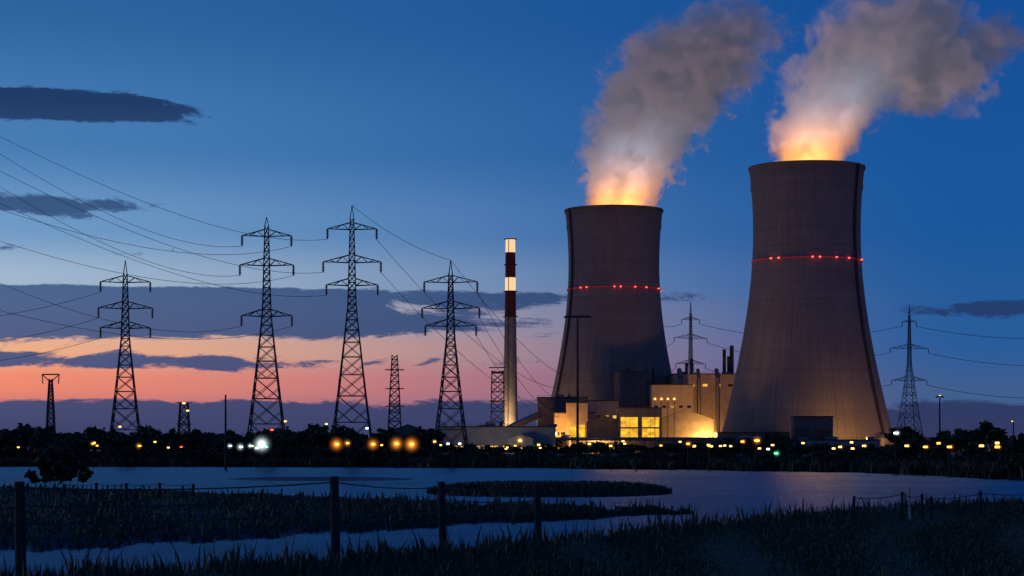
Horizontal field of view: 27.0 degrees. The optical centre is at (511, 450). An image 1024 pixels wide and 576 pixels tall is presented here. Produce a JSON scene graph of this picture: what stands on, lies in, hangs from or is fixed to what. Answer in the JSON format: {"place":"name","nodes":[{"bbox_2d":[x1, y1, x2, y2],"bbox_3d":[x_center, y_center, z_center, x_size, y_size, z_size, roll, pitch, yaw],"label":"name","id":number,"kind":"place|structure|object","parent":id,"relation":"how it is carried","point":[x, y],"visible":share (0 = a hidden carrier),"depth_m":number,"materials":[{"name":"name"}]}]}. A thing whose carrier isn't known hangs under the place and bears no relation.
{"place":"outdoors","nodes":[
{"label":"outdoors","id":0,"kind":"place"},
{"bbox_2d":[395,424,422,434],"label":"tree","id":1,"kind":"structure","parent":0,"point":[405,429],"depth_m":1100.00,"materials":[{"name":"grey"}]},
{"bbox_2d":[0,466,1023,575],"bbox_3d":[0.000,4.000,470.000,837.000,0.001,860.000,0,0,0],"label":"river water","id":2,"kind":"structure","parent":0,"point":[711,491],"depth_m":214.23,"materials":[{"name":"blue liquid"}]},
{"bbox_2d":[24,467,55,486],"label":"bush","id":3,"kind":"object","parent":2,"relation":"in","point":[32,476],"visible":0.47,"depth_m":208.36,"materials":[{"name":"grey plant"}]},
{"bbox_2d":[53,459,93,487],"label":"bush","id":4,"kind":"object","parent":2,"relation":"in","point":[82,468],"visible":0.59,"depth_m":207.08,"materials":[{"name":"grey plant"}]},
{"bbox_2d":[0,451,1023,575],"bbox_3d":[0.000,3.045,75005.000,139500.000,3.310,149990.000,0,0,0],"label":"ground","id":5,"kind":"structure","parent":0,"point":[54,540],"depth_m":93.34,"materials":[{"name":"black soil"}]},
{"bbox_2d":[0,430,19,447],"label":"tree","id":6,"kind":"object","parent":5,"relation":"on","point":[10,440],"visible":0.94,"depth_m":559.82,"materials":[{"name":"grey plant"}]},
{"bbox_2d":[12,428,27,439],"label":"tree","id":7,"kind":"object","parent":5,"relation":"on","point":[23,435],"visible":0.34,"depth_m":587.10,"materials":[{"name":"grey plant"}]},
{"bbox_2d":[15,446,29,457],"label":"bush","id":8,"kind":"object","parent":5,"relation":"on","point":[24,450],"visible":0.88,"depth_m":550.88,"materials":[{"name":"grey plant"}]},
{"bbox_2d":[11,423,36,447],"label":"tree","id":9,"kind":"object","parent":5,"relation":"on","point":[27,429],"visible":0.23,"depth_m":594.59,"materials":[{"name":"grey plant"}]},
{"bbox_2d":[31,426,63,441],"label":"tree","id":10,"kind":"object","parent":5,"relation":"on","point":[55,436],"visible":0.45,"depth_m":582.23,"materials":[{"name":"grey plant"}]},
{"bbox_2d":[42,374,59,431],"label":"transmission tower","id":11,"kind":"structure","parent":5,"relation":"on","point":[49,398],"depth_m":1498.53,"materials":[{"name":"grey metal"}]},
{"bbox_2d":[30,444,78,488],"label":"bush","id":12,"kind":"object","parent":5,"relation":"on","point":[50,461],"visible":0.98,"depth_m":203.80,"materials":[{"name":"green plant"}]},
{"bbox_2d":[63,432,88,444],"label":"tree","id":13,"kind":"object","parent":5,"relation":"on","point":[70,438],"visible":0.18,"depth_m":570.02,"materials":[{"name":"grey plant"}]},
{"bbox_2d":[72,434,95,449],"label":"tree","id":14,"kind":"object","parent":5,"relation":"on","point":[85,442],"visible":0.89,"depth_m":561.61,"materials":[{"name":"grey plant"}]},
{"bbox_2d":[84,426,103,451],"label":"tree","id":15,"kind":"object","parent":5,"relation":"on","point":[90,429],"visible":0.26,"depth_m":588.79,"materials":[{"name":"grey plant"}]},
{"bbox_2d":[89,432,104,451],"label":"tree","id":16,"kind":"object","parent":5,"relation":"on","point":[99,442],"visible":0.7,"depth_m":566.45,"materials":[{"name":"grey plant"}]},
{"bbox_2d":[108,433,135,447],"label":"tree","id":17,"kind":"object","parent":5,"relation":"on","point":[125,439],"visible":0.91,"depth_m":561.19,"materials":[{"name":"grey plant"}]},
{"bbox_2d":[97,260,153,432],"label":"pylon","id":18,"kind":"object","parent":5,"relation":"on","point":[114,408],"visible":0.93,"depth_m":659.15,"materials":[{"name":"grey metal"}]},
{"bbox_2d":[0,136,1023,430],"bbox_3d":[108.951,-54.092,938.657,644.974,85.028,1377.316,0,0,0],"label":"power lines","id":19,"kind":"object","parent":18,"relation":"hanging from","point":[302,296],"visible":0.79,"depth_m":563.05,"materials":[{"name":"grey metal"}]},
{"bbox_2d":[63,483,194,497],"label":"fence","id":20,"kind":"object","parent":5,"relation":"on","point":[126,487],"visible":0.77,"depth_m":152.91,"materials":[{"name":"grey wood"}]},
{"bbox_2d":[140,426,170,441],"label":"tree","id":21,"kind":"object","parent":5,"relation":"on","point":[144,434],"visible":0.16,"depth_m":572.28,"materials":[{"name":"grey plant"}]},
{"bbox_2d":[145,431,167,443],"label":"tree","id":22,"kind":"object","parent":5,"relation":"on","point":[151,435],"visible":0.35,"depth_m":562.50,"materials":[{"name":"grey plant"}]},
{"bbox_2d":[149,435,181,451],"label":"tree","id":23,"kind":"object","parent":5,"relation":"on","point":[164,443],"visible":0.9,"depth_m":552.10,"materials":[{"name":"grey plant"}]},
{"bbox_2d":[168,446,180,457],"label":"bush","id":24,"kind":"object","parent":5,"relation":"on","point":[173,451],"visible":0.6,"depth_m":548.63,"materials":[{"name":"grey plant"}]},
{"bbox_2d":[175,402,191,433],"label":"lit mast","id":25,"kind":"object","parent":5,"relation":"on","point":[181,417],"visible":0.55,"depth_m":1397.23,"materials":[{"name":"grey metal"}]},
{"bbox_2d":[177,431,209,448],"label":"tree","id":26,"kind":"object","parent":5,"relation":"on","point":[188,440],"visible":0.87,"depth_m":554.07,"materials":[{"name":"grey plant"}]},
{"bbox_2d":[210,435,234,454],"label":"tree","id":27,"kind":"object","parent":5,"relation":"on","point":[219,444],"visible":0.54,"depth_m":550.54,"materials":[{"name":"grey plant"}]},
{"bbox_2d":[224,395,226,468],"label":"pole","id":28,"kind":"object","parent":5,"relation":"on","point":[225,449],"depth_m":469.83,"materials":[{"name":"grey metal"}]},
{"bbox_2d":[227,435,244,446],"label":"tree","id":29,"kind":"object","parent":5,"relation":"on","point":[235,441],"visible":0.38,"depth_m":554.65,"materials":[{"name":"grey plant"}]},
{"bbox_2d":[228,445,249,457],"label":"bush","id":30,"kind":"object","parent":5,"relation":"on","point":[235,450],"visible":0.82,"depth_m":538.97,"materials":[{"name":"grey plant"}]},
{"bbox_2d":[243,447,258,457],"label":"bush","id":31,"kind":"object","parent":5,"relation":"on","point":[246,453],"visible":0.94,"depth_m":538.65,"materials":[{"name":"grey plant"}]},
{"bbox_2d":[244,435,257,446],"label":"tree","id":32,"kind":"object","parent":5,"relation":"on","point":[252,440],"visible":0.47,"depth_m":562.38,"materials":[{"name":"grey plant"}]},
{"bbox_2d":[245,432,266,445],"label":"tree","id":33,"kind":"object","parent":5,"relation":"on","point":[260,438],"visible":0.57,"depth_m":563.40,"materials":[{"name":"grey plant"}]},
{"bbox_2d":[238,217,294,431],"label":"pylon","id":34,"kind":"object","parent":5,"relation":"on","point":[258,361],"visible":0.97,"depth_m":639.25,"materials":[{"name":"grey metal"}]},
{"bbox_2d":[0,476,541,575],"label":"fence","id":35,"kind":"object","parent":5,"relation":"on","point":[20,523],"visible":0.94,"depth_m":56.82,"materials":[{"name":"brown wood"}]},
{"bbox_2d":[266,431,287,448],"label":"tree","id":36,"kind":"object","parent":5,"relation":"on","point":[268,443],"visible":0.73,"depth_m":554.65,"materials":[{"name":"grey plant"}]},
{"bbox_2d":[307,424,337,446],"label":"tree","id":37,"kind":"object","parent":5,"relation":"on","point":[319,435],"visible":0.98,"depth_m":554.15,"materials":[{"name":"grey plant"}]},
{"bbox_2d":[313,445,334,458],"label":"bush","id":38,"kind":"object","parent":5,"relation":"on","point":[318,452],"visible":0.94,"depth_m":524.30,"materials":[{"name":"grey plant"}]},
{"bbox_2d":[329,424,346,440],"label":"tree","id":39,"kind":"object","parent":5,"relation":"on","point":[340,432],"visible":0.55,"depth_m":569.20,"materials":[{"name":"grey plant"}]},
{"bbox_2d":[334,447,348,457],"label":"bush","id":40,"kind":"object","parent":5,"relation":"on","point":[341,451],"visible":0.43,"depth_m":531.23,"materials":[{"name":"grey plant"}]},
{"bbox_2d":[333,438,354,455],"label":"tree","id":41,"kind":"object","parent":5,"relation":"on","point":[342,443],"visible":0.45,"depth_m":539.06,"materials":[{"name":"grey plant"}]},
{"bbox_2d":[0,481,691,551],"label":"marsh grass","id":42,"kind":"structure","parent":5,"relation":"on","point":[556,509],"depth_m":118.61,"materials":[{"name":"plant"}]},
{"bbox_2d":[343,428,356,438],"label":"tree","id":43,"kind":"object","parent":5,"relation":"on","point":[351,433],"visible":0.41,"depth_m":557.62,"materials":[{"name":"grey plant"}]},
{"bbox_2d":[322,206,381,436],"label":"pylon","id":44,"kind":"object","parent":5,"relation":"on","point":[339,395],"visible":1,"depth_m":649.29,"materials":[{"name":"grey metal"}]},
{"bbox_2d":[360,427,394,450],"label":"tree","id":45,"kind":"object","parent":5,"relation":"on","point":[368,441],"visible":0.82,"depth_m":537.11,"materials":[{"name":"grey plant"}]},
{"bbox_2d":[378,431,401,448],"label":"tree","id":46,"kind":"object","parent":5,"relation":"on","point":[384,441],"visible":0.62,"depth_m":535.96,"materials":[{"name":"grey plant"}]},
{"bbox_2d":[385,355,403,427],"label":"transmission tower","id":47,"kind":"structure","parent":5,"relation":"on","point":[397,388],"depth_m":1297.20,"materials":[{"name":"grey metal"}]},
{"bbox_2d":[388,444,409,458],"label":"bush","id":48,"kind":"object","parent":5,"relation":"on","point":[403,450],"visible":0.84,"depth_m":516.43,"materials":[{"name":"grey plant"}]},
{"bbox_2d":[387,432,423,449],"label":"tree","id":49,"kind":"object","parent":5,"relation":"on","point":[410,438],"visible":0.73,"depth_m":534.17,"materials":[{"name":"grey plant"}]},
{"bbox_2d":[405,448,422,457],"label":"bush","id":50,"kind":"object","parent":5,"relation":"on","point":[414,453],"visible":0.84,"depth_m":517.35,"materials":[{"name":"grey plant"}]},
{"bbox_2d":[409,426,445,441],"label":"tree","id":51,"kind":"object","parent":5,"relation":"on","point":[439,436],"visible":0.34,"depth_m":562.84,"materials":[{"name":"grey plant"}]},
{"bbox_2d":[415,429,440,449],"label":"tree","id":52,"kind":"object","parent":5,"relation":"on","point":[426,436],"visible":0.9,"depth_m":536.80,"materials":[{"name":"grey plant"}]},
{"bbox_2d":[440,443,453,453],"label":"bush","id":53,"kind":"object","parent":5,"relation":"on","point":[445,448],"visible":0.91,"depth_m":558.75,"materials":[{"name":"grey plant"}]},
{"bbox_2d":[421,260,480,454],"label":"pylon","id":54,"kind":"object","parent":5,"relation":"on","point":[442,391],"visible":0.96,"depth_m":664.23,"materials":[{"name":"grey metal"}]},
{"bbox_2d":[489,367,505,425],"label":"lattice tower","id":55,"kind":"structure","parent":5,"relation":"on","point":[493,382],"depth_m":1445.56,"materials":[{"name":"grey metal"}]},
{"bbox_2d":[440,426,555,453],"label":"hall","id":56,"kind":"structure","parent":5,"relation":"on","point":[492,436],"depth_m":1060.00,"materials":[{"name":"grey"}]},
{"bbox_2d":[503,238,517,425],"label":"chimney","id":57,"kind":"object","parent":5,"relation":"on","point":[510,409],"visible":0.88,"depth_m":1476.44,"materials":[{"name":"paint"}]},
{"bbox_2d":[508,434,532,453],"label":"gatehouse","id":58,"kind":"object","parent":5,"relation":"on","point":[525,441],"visible":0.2,"depth_m":1050.00,"materials":[{"name":"grey concrete"}]},
{"bbox_2d":[525,443,547,454],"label":"bush","id":59,"kind":"object","parent":5,"relation":"on","point":[543,450],"visible":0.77,"depth_m":536.63,"materials":[{"name":"grey plant"}]},
{"bbox_2d":[536,397,587,425],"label":"block","id":60,"kind":"structure","parent":5,"relation":"on","point":[557,405],"depth_m":1300.00,"materials":[{"name":"grey concrete"}]},
{"bbox_2d":[553,412,594,436],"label":"block","id":61,"kind":"structure","parent":5,"relation":"on","point":[560,419],"depth_m":1240.00,"materials":[{"name":"grey"}]},
{"bbox_2d":[566,402,587,436],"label":"industrial building","id":62,"kind":"structure","parent":5,"relation":"on","point":[571,417],"depth_m":1235.00,"materials":[{"name":"yellow concrete"}]},
{"bbox_2d":[564,316,591,453],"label":"light mast","id":63,"kind":"object","parent":5,"relation":"on","point":[577,408],"visible":0.88,"depth_m":899.64,"materials":[{"name":"grey metal"}]},
{"bbox_2d":[569,442,586,452],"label":"bush","id":64,"kind":"object","parent":5,"relation":"on","point":[576,447],"visible":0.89,"depth_m":551.43,"materials":[{"name":"green plant"}]},
{"bbox_2d":[591,442,609,456],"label":"bush","id":65,"kind":"object","parent":5,"relation":"on","point":[600,447],"visible":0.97,"depth_m":511.81,"materials":[{"name":"green plant"}]},
{"bbox_2d":[551,204,671,406],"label":"cooling tower","id":66,"kind":"structure","parent":5,"relation":"on","point":[613,289],"depth_m":1360.25,"materials":[{"name":"concrete"}]},
{"bbox_2d":[614,441,626,454],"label":"bush","id":67,"kind":"object","parent":5,"relation":"on","point":[621,445],"visible":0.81,"depth_m":535.89,"materials":[{"name":"green plant"}]},
{"bbox_2d":[614,371,646,406],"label":"block","id":68,"kind":"structure","parent":5,"relation":"on","point":[630,388],"depth_m":1330.00,"materials":[{"name":"grey concrete"}]},
{"bbox_2d":[556,437,715,453],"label":"wall","id":69,"kind":"structure","parent":5,"relation":"on","point":[650,444],"depth_m":1090.00,"materials":[{"name":"grey"}]},
{"bbox_2d":[616,407,660,436],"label":"industrial building","id":70,"kind":"structure","parent":5,"relation":"on","point":[639,421],"depth_m":1120.42,"materials":[{"name":"yellow"}]},
{"bbox_2d":[634,445,648,452],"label":"bush","id":71,"kind":"object","parent":5,"relation":"on","point":[642,448],"visible":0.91,"depth_m":539.87,"materials":[{"name":"green plant"}]},
{"bbox_2d":[649,384,693,417],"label":"industrial building","id":72,"kind":"structure","parent":5,"relation":"on","point":[682,394],"depth_m":1300.00,"materials":[{"name":"grey concrete"}]},
{"bbox_2d":[662,410,713,436],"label":"building","id":73,"kind":"structure","parent":5,"relation":"on","point":[685,423],"depth_m":1130.00,"materials":[{"name":"grey"}]},
{"bbox_2d":[674,301,707,372],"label":"pylon","id":74,"kind":"object","parent":5,"relation":"on","point":[690,317],"visible":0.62,"depth_m":1619.47,"materials":[{"name":"grey metal"}]},
{"bbox_2d":[440,367,963,453],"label":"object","id":75,"kind":"object","parent":5,"relation":"on","point":[566,439],"visible":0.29,"depth_m":1088.42,"materials":[{"name":"silver metal"}]},
{"bbox_2d":[668,373,735,431],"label":"block","id":76,"kind":"structure","parent":5,"relation":"on","point":[708,392],"depth_m":1330.00,"materials":[{"name":"grey concrete"}]},
{"bbox_2d":[626,346,733,383],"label":"roof stacks","id":77,"kind":"object","parent":76,"relation":"on","point":[730,363],"visible":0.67,"depth_m":1344.10,"materials":[{"name":"grey metal"}]},
{"bbox_2d":[703,446,726,457],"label":"bush","id":78,"kind":"object","parent":5,"relation":"on","point":[718,450],"visible":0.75,"depth_m":465.12,"materials":[{"name":"green plant"}]},
{"bbox_2d":[704,436,749,453],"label":"bush","id":79,"kind":"object","parent":5,"relation":"on","point":[728,441],"visible":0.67,"depth_m":474.27,"materials":[{"name":"green plant"}]},
{"bbox_2d":[735,437,759,455],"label":"bush","id":80,"kind":"object","parent":5,"relation":"on","point":[750,442],"visible":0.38,"depth_m":478.27,"materials":[{"name":"green plant"}]},
{"bbox_2d":[713,432,789,441],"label":"wall","id":81,"kind":"structure","parent":5,"relation":"on","point":[735,434],"depth_m":1110.00,"materials":[{"name":"grey"}]},
{"bbox_2d":[759,431,790,451],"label":"bush","id":82,"kind":"object","parent":5,"relation":"on","point":[776,438],"visible":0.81,"depth_m":463.48,"materials":[{"name":"green plant"}]},
{"bbox_2d":[781,438,806,452],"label":"bush","id":83,"kind":"object","parent":5,"relation":"on","point":[786,442],"visible":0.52,"depth_m":460.94,"materials":[{"name":"green plant"}]},
{"bbox_2d":[722,160,890,438],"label":"cooling tower","id":84,"kind":"structure","parent":5,"relation":"on","point":[807,349],"depth_m":1151.11,"materials":[{"name":"concrete"}]},
{"bbox_2d":[790,416,833,438],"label":"building","id":85,"kind":"structure","parent":5,"relation":"on","point":[811,426],"depth_m":1100.00,"materials":[{"name":"grey concrete"}]},
{"bbox_2d":[815,443,837,455],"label":"bush","id":86,"kind":"object","parent":5,"relation":"on","point":[824,447],"visible":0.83,"depth_m":479.74,"materials":[{"name":"green plant"}]},
{"bbox_2d":[791,439,880,453],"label":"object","id":87,"kind":"object","parent":5,"relation":"on","point":[843,442],"visible":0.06,"depth_m":1080.00,"materials":[{"name":"grey"}]},
{"bbox_2d":[884,424,920,445],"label":"tree","id":88,"kind":"object","parent":5,"relation":"on","point":[904,433],"visible":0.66,"depth_m":428.60,"materials":[{"name":"green plant"}]},
{"bbox_2d":[890,305,928,436],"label":"pylon","id":89,"kind":"object","parent":5,"relation":"on","point":[909,359],"visible":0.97,"depth_m":1499.10,"materials":[{"name":"grey metal"}]},
{"bbox_2d":[908,487,910,519],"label":"white marker post","id":90,"kind":"object","parent":5,"relation":"on","point":[909,503],"visible":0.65,"depth_m":93.45,"materials":[{"name":"grey"}]},
{"bbox_2d":[897,433,932,456],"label":"tree","id":91,"kind":"object","parent":5,"relation":"on","point":[915,441],"visible":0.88,"depth_m":379.11,"materials":[{"name":"green plant"}]},
{"bbox_2d":[919,440,946,454],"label":"bush","id":92,"kind":"object","parent":5,"relation":"on","point":[926,442],"visible":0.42,"depth_m":377.32,"materials":[{"name":"green plant"}]},
{"bbox_2d":[852,491,1023,520],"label":"fence","id":93,"kind":"object","parent":5,"relation":"on","point":[902,494],"visible":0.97,"depth_m":93.96,"materials":[{"name":"brown wood"}]},
{"bbox_2d":[929,441,947,455],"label":"bush","id":94,"kind":"object","parent":5,"relation":"on","point":[941,448],"visible":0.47,"depth_m":375.23,"materials":[{"name":"green plant"}]},
{"bbox_2d":[930,430,954,453],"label":"tree","id":95,"kind":"object","parent":5,"relation":"on","point":[937,439],"visible":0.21,"depth_m":393.63,"materials":[{"name":"green plant"}]},
{"bbox_2d":[941,427,970,455],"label":"tree","id":96,"kind":"object","parent":5,"relation":"on","point":[958,441],"visible":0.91,"depth_m":362.86,"materials":[{"name":"green plant"}]},
{"bbox_2d":[967,420,1007,446],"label":"tree","id":97,"kind":"object","parent":5,"relation":"on","point":[984,427],"visible":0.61,"depth_m":361.54,"materials":[{"name":"green plant"}]},
{"bbox_2d":[983,428,1007,447],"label":"tree","id":98,"kind":"object","parent":5,"relation":"on","point":[992,436],"visible":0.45,"depth_m":336.58,"materials":[{"name":"green plant"}]},
{"bbox_2d":[978,438,1017,460],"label":"tree","id":99,"kind":"object","parent":5,"relation":"on","point":[1008,447],"visible":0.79,"depth_m":317.44,"materials":[{"name":"green plant"}]},
{"bbox_2d":[997,434,1023,453],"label":"tree","id":100,"kind":"object","parent":5,"relation":"on","point":[1019,441],"visible":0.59,"depth_m":318.78,"materials":[{"name":"green plant"}]},
{"bbox_2d":[0,454,1023,479],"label":"riverbank","id":101,"kind":"structure","parent":0,"point":[988,470],"depth_m":463.70,"materials":[{"name":"black soil"}]},
{"bbox_2d":[0,0,1023,450],"label":"sky","id":102,"kind":"structure","parent":0,"point":[458,128],"materials":[{"name":"blue"}]},
{"bbox_2d":[0,488,1023,575],"bbox_3d":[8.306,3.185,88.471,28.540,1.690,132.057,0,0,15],"label":"meadow grass","id":103,"kind":"structure","parent":0,"point":[806,542],"depth_m":62.89,"materials":[{"name":"plant"}]},
{"bbox_2d":[17,395,1012,453],"bbox_3d":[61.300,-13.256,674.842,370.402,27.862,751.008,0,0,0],"label":"lamp heads","id":104,"kind":"object","parent":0,"point":[708,445],"visible":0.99,"depth_m":441.03,"materials":[{"name":"yellow glass"}]},
{"bbox_2d":[91,398,953,467],"bbox_3d":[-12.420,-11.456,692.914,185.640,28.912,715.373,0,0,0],"label":"lamp columns","id":105,"kind":"structure","parent":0,"point":[540,443],"depth_m":490.77,"materials":[{"name":"black metal"}]},
{"bbox_2d":[427,479,672,496],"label":"island grass","id":106,"kind":"structure","parent":0,"point":[569,488],"depth_m":189.91,"materials":[{"name":"plant"}]},
{"bbox_2d":[585,415,617,436],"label":"industrial building","id":107,"kind":"structure","parent":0,"point":[603,426],"depth_m":1130.00,"materials":[{"name":"grey concrete"}]},
{"bbox_2d":[585,400,618,418],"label":"block","id":108,"kind":"structure","parent":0,"point":[599,408],"depth_m":1260.00,"materials":[{"name":"grey concrete"}]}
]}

